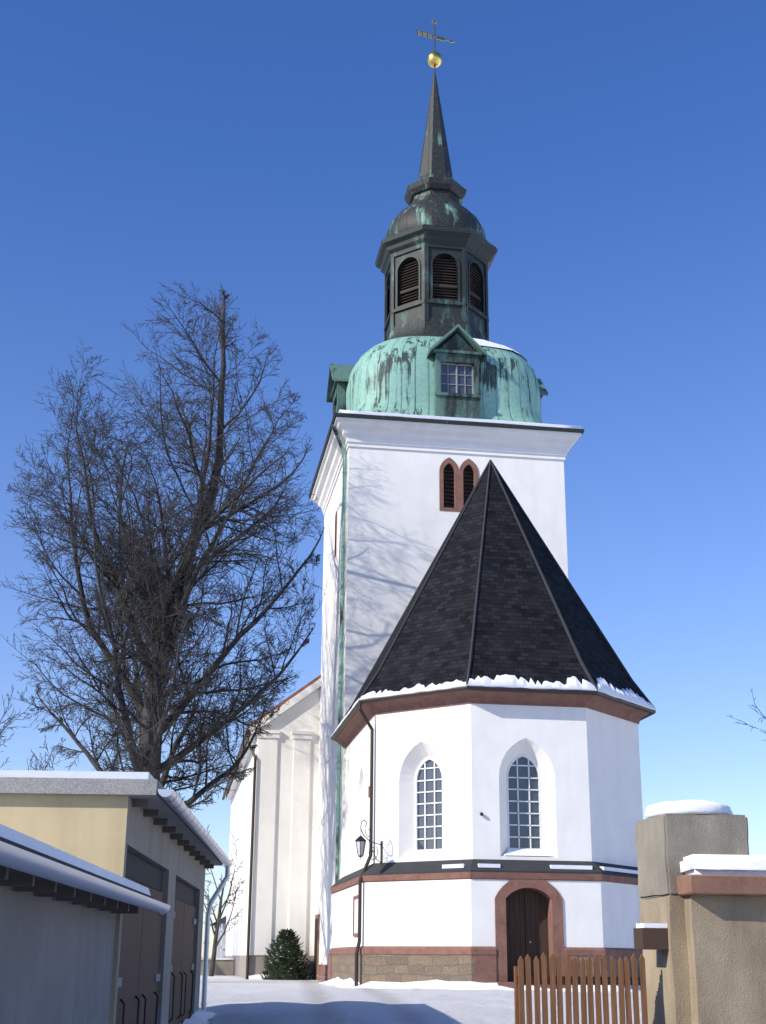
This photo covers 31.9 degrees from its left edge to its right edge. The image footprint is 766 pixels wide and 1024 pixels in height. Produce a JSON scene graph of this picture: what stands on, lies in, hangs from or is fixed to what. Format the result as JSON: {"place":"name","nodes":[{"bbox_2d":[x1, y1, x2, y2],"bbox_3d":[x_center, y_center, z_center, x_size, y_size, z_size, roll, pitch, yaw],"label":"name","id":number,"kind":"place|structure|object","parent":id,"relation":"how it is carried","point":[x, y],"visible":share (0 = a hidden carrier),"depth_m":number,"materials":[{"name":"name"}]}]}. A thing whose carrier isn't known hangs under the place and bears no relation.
{"place":"outdoors","nodes":[
{"label":"outdoors","id":0,"kind":"place"},
{"bbox_2d":[0,684,34,769],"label":"tree twigs","id":1,"kind":"object","parent":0,"point":[9,718],"depth_m":58.67,"materials":[{"name":"brown plant"}]},
{"bbox_2d":[0,824,150,895],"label":"snow","id":2,"kind":"structure","parent":0,"point":[8,833],"depth_m":9.42,"materials":[{"name":"white snow"}]},
{"bbox_2d":[0,770,153,778],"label":"roof snow","id":3,"kind":"structure","parent":0,"point":[75,774],"depth_m":14.81,"materials":[{"name":"white snow"}]},
{"bbox_2d":[0,281,327,811],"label":"tree","id":4,"kind":"object","parent":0,"point":[143,566],"depth_m":45.05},
{"bbox_2d":[0,0,765,957],"label":"sky","id":5,"kind":"structure","parent":0,"point":[611,154],"materials":[{"name":"blue"}]},
{"bbox_2d":[199,975,641,1023],"bbox_3d":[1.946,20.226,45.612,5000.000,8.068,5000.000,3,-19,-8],"label":"ground","id":6,"kind":"structure","parent":0,"point":[231,999],"depth_m":27.14,"materials":[{"name":"white snow"}]},
{"bbox_2d":[26,735,55,770],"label":"tree twigs","id":7,"kind":"object","parent":6,"relation":"on","point":[41,757],"depth_m":59.98,"materials":[{"name":"brown plant"}]},
{"bbox_2d":[34,754,51,770],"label":"tree twigs","id":8,"kind":"object","parent":6,"relation":"on","point":[42,764],"depth_m":68.95,"materials":[{"name":"brown plant"}]},
{"bbox_2d":[0,886,116,1023],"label":"lean to","id":9,"kind":"object","parent":6,"relation":"on","point":[56,961],"depth_m":10.95,"materials":[{"name":"paint"}]},
{"bbox_2d":[0,865,138,913],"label":"rafter ends","id":10,"kind":"object","parent":9,"relation":"attached to","point":[20,881],"visible":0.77,"depth_m":10.12,"materials":[{"name":"wood"}]},
{"bbox_2d":[0,837,153,898],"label":"lean to roof","id":11,"kind":"object","parent":10,"relation":"on","point":[10,842],"visible":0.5,"depth_m":9.22,"materials":[{"name":"white metal"}]},
{"bbox_2d":[0,841,169,913],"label":"lean to gutter","id":12,"kind":"object","parent":11,"relation":"attached to","point":[16,858],"visible":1,"depth_m":8.59,"materials":[{"name":"grey metal"}]},
{"bbox_2d":[31,749,129,771],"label":"bare trees","id":13,"kind":"object","parent":6,"relation":"on","point":[59,762],"depth_m":70.97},
{"bbox_2d":[0,794,204,1023],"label":"garage","id":14,"kind":"structure","parent":6,"relation":"on","point":[106,832],"depth_m":14.80,"materials":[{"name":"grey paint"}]},
{"bbox_2d":[0,777,222,865],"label":"garage slab","id":15,"kind":"structure","parent":14,"relation":"on","point":[140,788],"depth_m":14.77,"materials":[{"name":"grey concrete"}]},
{"bbox_2d":[132,799,213,868],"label":"rafter ends","id":16,"kind":"object","parent":14,"relation":"attached to","point":[168,829],"visible":1,"depth_m":18.32,"materials":[{"name":"brown wood"}]},
{"bbox_2d":[158,789,232,1010],"bbox_3d":[-2.819,6.392,20.011,0.485,3.015,12.101,2,-19,-3],"label":"garage gutter","id":17,"kind":"object","parent":14,"relation":"attached to","point":[174,801],"visible":1,"depth_m":22.23,"materials":[{"name":"silver metal"}]},
{"bbox_2d":[115,851,163,1023],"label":"garage door","id":18,"kind":"structure","parent":6,"relation":"on","point":[139,963],"depth_m":16.77,"materials":[{"name":"wood"}]},
{"bbox_2d":[120,991,157,1023],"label":"door bars","id":19,"kind":"object","parent":18,"relation":"attached to","point":[137,998],"visible":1,"depth_m":16.79,"materials":[{"name":"black metal"}]},
{"bbox_2d":[118,913,163,986],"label":"door hinges","id":20,"kind":"object","parent":18,"relation":"attached to","point":[156,977],"visible":0.45,"depth_m":18.29,"materials":[{"name":"grey metal"}]},
{"bbox_2d":[168,880,195,1023],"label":"garage door","id":21,"kind":"structure","parent":6,"relation":"on","point":[183,939],"depth_m":22.25,"materials":[{"name":"brown wood"}]},
{"bbox_2d":[168,971,193,1022],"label":"door bars","id":22,"kind":"object","parent":21,"relation":"attached to","point":[181,994],"visible":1,"depth_m":21.72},
{"bbox_2d":[171,911,195,971],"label":"door hinges","id":23,"kind":"object","parent":21,"relation":"attached to","point":[192,965],"visible":0.6,"depth_m":23.95,"materials":[{"name":"grey metal"}]},
{"bbox_2d":[180,1009,217,1023],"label":"snow pile","id":24,"kind":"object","parent":6,"relation":"on","point":[199,1016],"depth_m":23.96,"materials":[{"name":"white snow"}]},
{"bbox_2d":[200,960,232,974],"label":"yard wall","id":25,"kind":"structure","parent":6,"relation":"on","point":[223,967],"depth_m":60.03,"materials":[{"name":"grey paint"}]},
{"bbox_2d":[201,958,232,959],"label":"snow","id":26,"kind":"structure","parent":25,"relation":"on","point":[220,958],"depth_m":60.11,"materials":[{"name":"white snow"}]},
{"bbox_2d":[214,923,225,957],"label":"houses","id":27,"kind":"structure","parent":6,"relation":"on","point":[219,945],"depth_m":103.00,"materials":[{"name":"white paint"}]},
{"bbox_2d":[201,916,225,957],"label":"roofs","id":28,"kind":"structure","parent":27,"relation":"on","point":[223,920],"depth_m":103.12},
{"bbox_2d":[220,924,225,957],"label":"window frame","id":29,"kind":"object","parent":6,"relation":"on","point":[221,947],"depth_m":102.18,"materials":[{"name":"white"}]},
{"bbox_2d":[204,824,244,975],"bbox_3d":[-7.077,16.450,56.974,2.950,6.714,2.682,3,-19,-8],"label":"tree","id":30,"kind":"object","parent":6,"relation":"on","point":[216,941],"depth_m":56.97,"materials":[{"name":"brown plant"}]},
{"bbox_2d":[224,955,313,979],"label":"wall plinth","id":31,"kind":"structure","parent":6,"relation":"on","point":[256,964],"depth_m":50.15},
{"bbox_2d":[225,687,319,955],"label":"nave","id":32,"kind":"structure","parent":6,"relation":"on","point":[303,714],"depth_m":52.69,"materials":[{"name":"white paint"}]},
{"bbox_2d":[222,731,256,978],"bbox_3d":[-6.951,16.547,61.822,0.485,9.180,23.175,3,-19,-8],"label":"downspout","id":33,"kind":"object","parent":32,"relation":"attached to","point":[251,854],"visible":0.76,"depth_m":51.15,"materials":[{"name":"metal"}]},
{"bbox_2d":[223,675,320,793],"bbox_3d":[-0.313,10.069,65.249,13.700,5.358,23.420,3,-19,-8],"label":"roof edge","id":34,"kind":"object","parent":32,"relation":"on","point":[301,689],"depth_m":53.20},
{"bbox_2d":[226,678,320,954],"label":"pilasters","id":35,"kind":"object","parent":32,"relation":"attached to","point":[263,855],"depth_m":51.51,"materials":[{"name":"white paint"}]},
{"bbox_2d":[249,974,311,979],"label":"snow bank","id":36,"kind":"structure","parent":6,"relation":"on","point":[258,976],"depth_m":49.58,"materials":[{"name":"white snow"}]},
{"bbox_2d":[260,928,312,979],"bbox_3d":[-3.508,16.279,49.222,1.978,1.860,2.051,3,-19,-8],"label":"shrub","id":37,"kind":"object","parent":6,"relation":"on","point":[278,968],"visible":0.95,"depth_m":48.82,"materials":[{"name":"green plant"}]},
{"bbox_2d":[313,954,331,980],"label":"tower plinth","id":38,"kind":"structure","parent":6,"relation":"on","point":[323,970],"depth_m":46.37,"materials":[{"name":"stone"}]},
{"bbox_2d":[315,447,567,964],"bbox_3d":[2.045,8.142,49.648,8.000,19.550,8.000,3,-19,-8],"label":"tower shaft","id":39,"kind":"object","parent":6,"relation":"on","point":[398,524],"visible":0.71,"depth_m":48.02,"materials":[{"name":"white paint"}]},
{"bbox_2d":[314,914,319,979],"bbox_3d":[-2.433,16.070,49.427,0.130,2.300,1.100,3,-19,-8],"label":"tower side door","id":40,"kind":"structure","parent":39,"relation":"in","point":[315,949],"depth_m":49.18,"materials":[{"name":"brown wood"}]},
{"bbox_2d":[334,511,336,557],"bbox_3d":[-1.676,0.829,51.048,0.270,1.810,0.500,3,-19,-8],"label":"slit frame","id":41,"kind":"object","parent":39,"relation":"attached to","point":[335,533],"visible":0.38,"depth_m":51.00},
{"bbox_2d":[331,425,346,882],"bbox_3d":[-1.679,5.962,45.891,0.776,19.139,0.159,18,-25,-43],"label":"downspout","id":42,"kind":"object","parent":39,"relation":"attached to","point":[341,634],"visible":0.8,"depth_m":46.49,"materials":[{"name":"green metal"}]},
{"bbox_2d":[346,336,542,422],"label":"dome","id":43,"kind":"structure","parent":39,"relation":"on","point":[395,375],"depth_m":50.25,"materials":[{"name":"green metal"}]},
{"bbox_2d":[330,381,347,417],"bbox_3d":[-0.726,-3.520,53.077,2.600,3.000,1.870,3,-19,-8],"label":"dormer","id":44,"kind":"object","parent":43,"relation":"on","point":[338,395],"visible":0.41,"depth_m":52.52,"materials":[{"name":"green metal"}]},
{"bbox_2d":[326,364,354,402],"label":"dormer roof","id":45,"kind":"structure","parent":44,"relation":"on","point":[339,372],"depth_m":53.32,"materials":[{"name":"green metal"}]},
{"bbox_2d":[384,246,488,340],"bbox_3d":[2.181,-8.385,55.169,3.900,3.600,3.900,3,-19,-8],"label":"lantern","id":46,"kind":"object","parent":43,"relation":"on","point":[435,310],"visible":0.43,"depth_m":53.77,"materials":[{"name":"grey metal"}]},
{"bbox_2d":[389,258,480,309],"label":"louvers","id":47,"kind":"object","parent":46,"relation":"in","point":[444,279],"visible":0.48,"depth_m":53.92,"materials":[{"name":"brown wood"}]},
{"bbox_2d":[386,194,485,238],"bbox_3d":[2.209,-11.857,56.328,4.255,2.240,4.255,3,-19,-8],"label":"cap","id":48,"kind":"object","parent":46,"relation":"on","point":[439,209],"visible":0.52,"depth_m":54.58,"materials":[{"name":"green metal"}]},
{"bbox_2d":[404,73,466,204],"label":"spire","id":49,"kind":"structure","parent":48,"relation":"on","point":[435,174],"depth_m":56.76,"materials":[{"name":"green metal"}]},
{"bbox_2d":[427,51,441,67],"bbox_3d":[2.276,-19.956,59.034,0.680,0.734,0.680,3,-19,-8],"label":"ball","id":50,"kind":"object","parent":49,"relation":"on","point":[434,58],"visible":1,"depth_m":58.80,"materials":[{"name":"gold metal"}]},
{"bbox_2d":[417,19,453,42],"bbox_3d":[2.350,-21.482,59.566,1.830,1.053,0.072,7,-19,-18],"label":"weather vane","id":51,"kind":"object","parent":49,"relation":"attached to","point":[436,37],"visible":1,"depth_m":59.43,"materials":[{"name":"gold metal"}]},
{"bbox_2d":[375,224,497,275],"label":"lantern cornice","id":52,"kind":"structure","parent":46,"relation":"attached to","point":[478,247],"depth_m":54.05,"materials":[{"name":"metal"}]},
{"bbox_2d":[387,317,488,340],"bbox_3d":[2.166,-6.536,54.551,5.000,1.100,5.000,3,-19,-8],"label":"lantern base skirt","id":53,"kind":"object","parent":43,"relation":"on","point":[437,326],"visible":0.21,"depth_m":52.81,"materials":[{"name":"metal"}]},
{"bbox_2d":[432,349,481,418],"bbox_3d":[2.583,-4.263,50.770,1.870,3.000,2.600,3,-19,-8],"label":"dormer","id":54,"kind":"object","parent":43,"relation":"attached to","point":[458,405],"depth_m":49.81,"materials":[{"name":"green metal"}]},
{"bbox_2d":[426,324,486,362],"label":"dormer roof","id":55,"kind":"structure","parent":54,"relation":"on","point":[466,337],"depth_m":50.18,"materials":[{"name":"green metal"}]},
{"bbox_2d":[439,333,473,350],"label":"dormer gable","id":56,"kind":"structure","parent":54,"relation":"attached to","point":[456,341],"depth_m":50.22,"materials":[{"name":"green metal"}]},
{"bbox_2d":[440,363,473,393],"bbox_3d":[2.745,-4.943,49.914,1.280,1.250,0.060,3,-19,-8],"label":"dormer frame","id":57,"kind":"object","parent":54,"relation":"attached to","point":[456,365],"visible":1,"depth_m":49.97,"materials":[{"name":"white wood"}]},
{"bbox_2d":[310,417,581,515],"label":"tower cornice","id":58,"kind":"structure","parent":39,"relation":"attached to","point":[437,437],"depth_m":48.92,"materials":[{"name":"white paint"}]},
{"bbox_2d":[439,457,478,511],"bbox_3d":[2.741,-0.951,48.657,1.460,2.060,0.305,3,-19,-8],"label":"window surround","id":59,"kind":"object","parent":39,"relation":"attached to","point":[458,486],"visible":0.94,"depth_m":48.55,"materials":[{"name":"brown stone"}]},
{"bbox_2d":[443,466,473,507],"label":"louvers","id":60,"kind":"object","parent":59,"relation":"in","point":[468,477],"visible":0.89,"depth_m":48.76,"materials":[{"name":"black wood"}]},
{"bbox_2d":[339,410,581,428],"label":"cornice snow","id":61,"kind":"structure","parent":39,"relation":"on","point":[462,419],"depth_m":48.72,"materials":[{"name":"white snow"}]},
{"bbox_2d":[319,977,640,991],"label":"snow","id":62,"kind":"structure","parent":6,"relation":"on","point":[429,984],"depth_m":34.60,"materials":[{"name":"white snow"}]},
{"bbox_2d":[331,955,639,984],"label":"stone plinth","id":63,"kind":"structure","parent":6,"relation":"on","point":[396,968],"depth_m":35.36,"materials":[{"name":"beige stone"}]},
{"bbox_2d":[330,946,642,956],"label":"plinth molding","id":64,"kind":"structure","parent":63,"relation":"on","point":[468,950],"depth_m":35.17,"materials":[{"name":"red stone"}]},
{"bbox_2d":[514,953,647,1023],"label":"picket fence","id":65,"kind":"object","parent":6,"relation":"on","point":[623,980],"depth_m":11.66,"materials":[{"name":"brown wood"}]},
{"bbox_2d":[640,895,691,1023],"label":"gate pillar","id":66,"kind":"structure","parent":6,"relation":"on","point":[668,990],"depth_m":11.80,"materials":[{"name":"beige concrete"}]},
{"bbox_2d":[635,814,749,898],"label":"gate pillar","id":67,"kind":"structure","parent":66,"relation":"on","point":[666,844],"depth_m":12.08,"materials":[{"name":"beige concrete"}]},
{"bbox_2d":[683,895,765,1023],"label":"gate wall","id":68,"kind":"structure","parent":6,"relation":"on","point":[726,945],"depth_m":11.60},
{"bbox_2d":[633,928,668,949],"bbox_3d":[2.392,3.792,11.887,0.260,0.180,0.240,3,-19,-8],"label":"mailbox","id":69,"kind":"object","parent":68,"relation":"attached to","point":[650,938],"depth_m":11.78,"materials":[{"name":"brown metal"}]},
{"bbox_2d":[677,874,765,896],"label":"wall coping","id":70,"kind":"object","parent":68,"relation":"on","point":[728,885],"visible":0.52,"depth_m":11.64,"materials":[{"name":"red stone"}]},
{"bbox_2d":[434,23,434,72],"bbox_3d":[2.280,-20.431,59.192,0.061,2.800,0.070,3,-19,-8],"label":"spire rod","id":71,"kind":"object","parent":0,"point":[434,43],"visible":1,"depth_m":59.31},
{"bbox_2d":[308,413,583,498],"bbox_3d":[2.127,-1.822,52.977,9.280,0.160,9.280,3,-19,-8],"label":"roof edge","id":72,"kind":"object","parent":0,"point":[408,419],"depth_m":48.74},
{"bbox_2d":[423,224,526,361],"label":"snow","id":73,"kind":"structure","parent":0,"point":[485,343],"depth_m":51.57,"materials":[{"name":"white snow"}]},
{"bbox_2d":[330,674,655,736],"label":"roof snow","id":74,"kind":"structure","parent":0,"point":[572,683],"depth_m":36.99,"materials":[{"name":"white snow"}]},
{"bbox_2d":[343,703,642,876],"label":"apse","id":75,"kind":"structure","parent":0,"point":[587,760],"depth_m":36.91,"materials":[{"name":"white paint"}]},
{"bbox_2d":[355,820,382,863],"bbox_3d":[-0.324,9.082,36.837,1.122,1.172,0.336,18,-25,-43],"label":"lamp","id":76,"kind":"object","parent":75,"relation":"attached to","point":[360,838],"depth_m":36.69,"materials":[{"name":"black metal"}]},
{"bbox_2d":[414,756,443,852],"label":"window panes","id":77,"kind":"structure","parent":75,"relation":"attached to","point":[416,792],"depth_m":37.18,"materials":[{"name":"white wood"}]},
{"bbox_2d":[418,760,441,849],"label":"window muntins","id":78,"kind":"object","parent":75,"relation":"attached to","point":[429,809],"visible":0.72,"depth_m":37.18,"materials":[{"name":"white wood"}]},
{"bbox_2d":[334,690,650,748],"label":"eaves cornice","id":79,"kind":"structure","parent":75,"relation":"attached to","point":[356,724],"depth_m":37.43,"materials":[{"name":"brown paint"}]},
{"bbox_2d":[331,685,655,986],"bbox_3d":[3.336,10.012,39.916,8.925,7.855,9.579,3,-19,-8],"label":"gutter and downspout","id":80,"kind":"object","parent":75,"relation":"attached to","point":[358,706],"visible":0.84,"depth_m":37.23,"materials":[{"name":"brown metal"}]},
{"bbox_2d":[508,757,539,847],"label":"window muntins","id":81,"kind":"object","parent":75,"relation":"attached to","point":[524,808],"visible":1,"depth_m":36.55,"materials":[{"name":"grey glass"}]},
{"bbox_2d":[506,753,542,849],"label":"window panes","id":82,"kind":"structure","parent":75,"relation":"attached to","point":[535,765],"depth_m":36.52,"materials":[{"name":"white wood"}]},
{"bbox_2d":[354,465,645,703],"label":"roof","id":83,"kind":"structure","parent":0,"point":[520,631],"depth_m":39.23,"materials":[{"name":"black tile"}]},
{"bbox_2d":[331,459,654,734],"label":"roof ridge caps","id":84,"kind":"object","parent":83,"relation":"on","point":[489,464],"visible":0.81,"depth_m":40.93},
{"bbox_2d":[332,879,640,947],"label":"apse","id":85,"kind":"structure","parent":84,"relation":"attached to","point":[598,914],"depth_m":35.47,"materials":[{"name":"white paint"}]},
{"bbox_2d":[353,895,357,936],"bbox_3d":[-0.745,11.385,37.727,0.050,1.100,1.200,3,-19,-8],"label":"notice frame","id":86,"kind":"object","parent":85,"relation":"attached to","point":[354,898],"visible":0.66,"depth_m":38.14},
{"bbox_2d":[354,898,357,932],"bbox_3d":[-0.730,11.386,37.730,0.020,0.940,1.040,3,-19,-8],"label":"notice board","id":87,"kind":"object","parent":86,"relation":"in","point":[356,916],"visible":0.64,"depth_m":37.86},
{"bbox_2d":[331,859,637,887],"bbox_3d":[3.307,10.849,39.841,8.620,0.360,9.690,3,-19,-8],"label":"water table","id":88,"kind":"object","parent":85,"relation":"on","point":[511,866],"visible":0.71,"depth_m":35.71,"materials":[{"name":"stone"}]},
{"bbox_2d":[331,872,637,893],"bbox_3d":[3.306,11.092,39.749,8.660,0.200,9.710,3,-19,-8],"label":"string course","id":89,"kind":"object","parent":85,"relation":"attached to","point":[488,875],"visible":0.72,"depth_m":35.44,"materials":[{"name":"red stone"}]},
{"bbox_2d":[475,879,578,988],"bbox_3d":[3.684,11.122,34.874,2.720,3.160,0.810,3,-19,-8],"label":"door surround","id":90,"kind":"object","parent":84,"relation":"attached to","point":[490,968],"visible":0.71,"depth_m":34.78,"materials":[{"name":"red stone"}]},
{"bbox_2d":[506,888,549,981],"bbox_3d":[3.738,11.108,35.207,1.280,2.400,0.090,3,-19,-8],"label":"door","id":91,"kind":"structure","parent":90,"relation":"in","point":[526,916],"depth_m":35.23,"materials":[{"name":"brown wood"}]},
{"bbox_2d":[442,848,637,873],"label":"snow","id":92,"kind":"structure","parent":0,"point":[526,852],"depth_m":35.75,"materials":[{"name":"white snow"}]},
{"bbox_2d":[537,379,547,395],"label":"dormer roof","id":93,"kind":"structure","parent":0,"point":[542,389],"depth_m":53.85,"materials":[{"name":"green metal"}]},
{"bbox_2d":[636,923,666,927],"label":"snow","id":94,"kind":"structure","parent":0,"point":[651,925],"depth_m":11.82,"materials":[{"name":"white snow"}]},
{"bbox_2d":[645,801,732,817],"bbox_3d":[2.861,2.799,12.514,0.801,0.154,0.808,3,-19,-8],"label":"snow cap","id":95,"kind":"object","parent":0,"point":[703,807],"depth_m":12.21,"materials":[{"name":"white snow"}]},
{"bbox_2d":[680,856,765,875],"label":"coping snow","id":96,"kind":"structure","parent":0,"point":[724,865],"depth_m":11.75,"materials":[{"name":"white snow"}]},
{"bbox_2d":[727,688,765,740],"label":"tree branches","id":97,"kind":"object","parent":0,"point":[753,709],"depth_m":57.83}
]}

